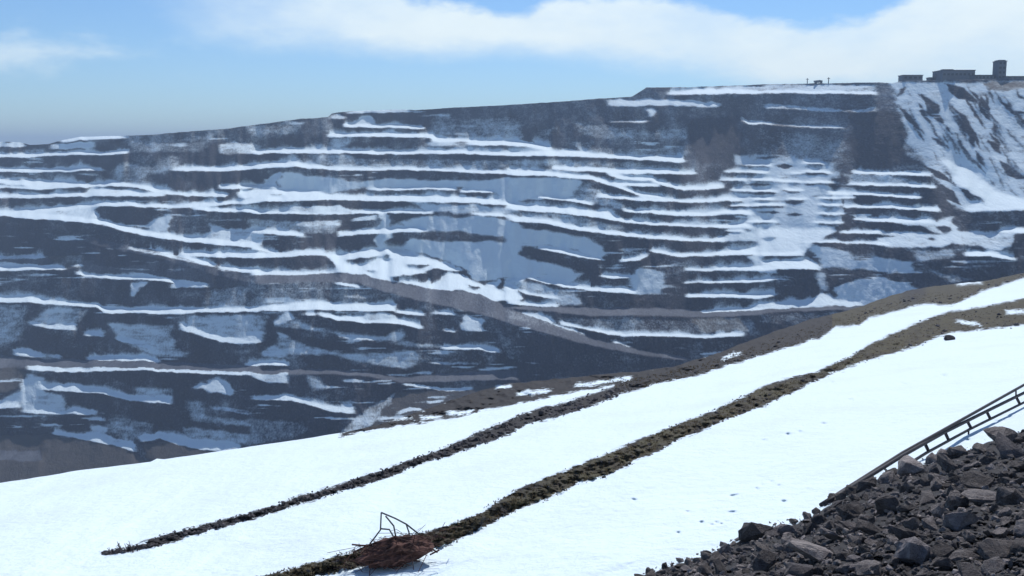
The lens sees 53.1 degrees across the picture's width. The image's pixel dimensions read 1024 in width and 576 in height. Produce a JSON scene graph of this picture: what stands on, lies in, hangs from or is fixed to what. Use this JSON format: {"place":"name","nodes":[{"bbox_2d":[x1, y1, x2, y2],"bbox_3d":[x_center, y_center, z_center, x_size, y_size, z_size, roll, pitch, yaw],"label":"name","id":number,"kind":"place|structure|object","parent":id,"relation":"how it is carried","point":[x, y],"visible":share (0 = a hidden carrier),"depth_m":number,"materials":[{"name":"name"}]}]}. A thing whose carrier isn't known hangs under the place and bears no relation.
{"place":"outdoors","nodes":[
{"label":"outdoors","id":0,"kind":"place"},
{"bbox_2d":[0,78,1023,482],"bbox_3d":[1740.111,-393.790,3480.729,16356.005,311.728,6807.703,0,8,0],"label":"terraced mine hillside","id":1,"kind":"structure","parent":0,"point":[168,296],"depth_m":746.01,"materials":[{"name":"grey stone"}]},
{"bbox_2d":[898,75,922,81],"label":"shed","id":2,"kind":"structure","parent":1,"relation":"on","point":[909,77],"depth_m":783.21,"materials":[{"name":"grey metal"}]},
{"bbox_2d":[932,69,974,81],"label":"processing hall","id":3,"kind":"structure","parent":1,"relation":"on","point":[942,75],"depth_m":753.64,"materials":[{"name":"grey metal"}]},
{"bbox_2d":[970,75,995,79],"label":"conveyor gallery","id":4,"kind":"object","parent":1,"relation":"on","point":[972,77],"visible":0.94,"depth_m":741.63,"materials":[{"name":"grey metal"}]},
{"bbox_2d":[992,60,1006,78],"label":"shaft tower","id":5,"kind":"structure","parent":1,"relation":"on","point":[999,69],"depth_m":738.04,"materials":[{"name":"grey concrete"}]},
{"bbox_2d":[1002,76,1023,78],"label":"rim store","id":6,"kind":"structure","parent":1,"relation":"on","point":[1005,77],"depth_m":728.38,"materials":[{"name":"grey metal"}]},
{"bbox_2d":[0,273,1023,575],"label":"snowy hillside","id":7,"kind":"structure","parent":0,"point":[770,461],"depth_m":34.26,"materials":[{"name":"white snow"}]},
{"bbox_2d":[101,385,620,554],"bbox_3d":[-1.025,6.564,45.169,3.525,4.267,40.459,4,9,27],"label":"strip of bare turf","id":8,"kind":"object","parent":7,"relation":"on","point":[301,498],"visible":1,"depth_m":34.57,"materials":[{"name":"turf"},{"name":"soil"}]},
{"bbox_2d":[256,300,1021,575],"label":"turf bank","id":9,"kind":"structure","parent":7,"relation":"on","point":[511,500],"depth_m":30.95,"materials":[{"name":"soil"}]},
{"bbox_2d":[328,512,459,575],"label":"scrap heap","id":10,"kind":"object","parent":9,"relation":"on","point":[396,551],"visible":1,"depth_m":21.45,"materials":[{"name":"metal"}]},
{"bbox_2d":[607,274,1023,394],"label":"brow turf","id":11,"kind":"structure","parent":7,"relation":"on","point":[819,336],"depth_m":83.01,"materials":[{"name":"brown plant"}]},
{"bbox_2d":[634,426,1023,575],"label":"rubble heap","id":12,"kind":"object","parent":7,"relation":"on","point":[908,544],"visible":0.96,"depth_m":15.24,"materials":[{"name":"grey stone"}]},
{"bbox_2d":[819,384,1023,506],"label":"pipe railing","id":13,"kind":"object","parent":7,"relation":"on","point":[918,445],"visible":0.84,"depth_m":28.39,"materials":[{"name":"metal"}]},
{"bbox_2d":[944,335,954,340],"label":"dark boulder","id":14,"kind":"object","parent":7,"relation":"on","point":[948,337],"visible":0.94,"depth_m":68.30,"materials":[{"name":"grey stone"}]},
{"bbox_2d":[0,0,1023,144],"label":"sky","id":15,"kind":"structure","parent":0,"point":[69,69],"materials":[{"name":"blue"}]}
]}

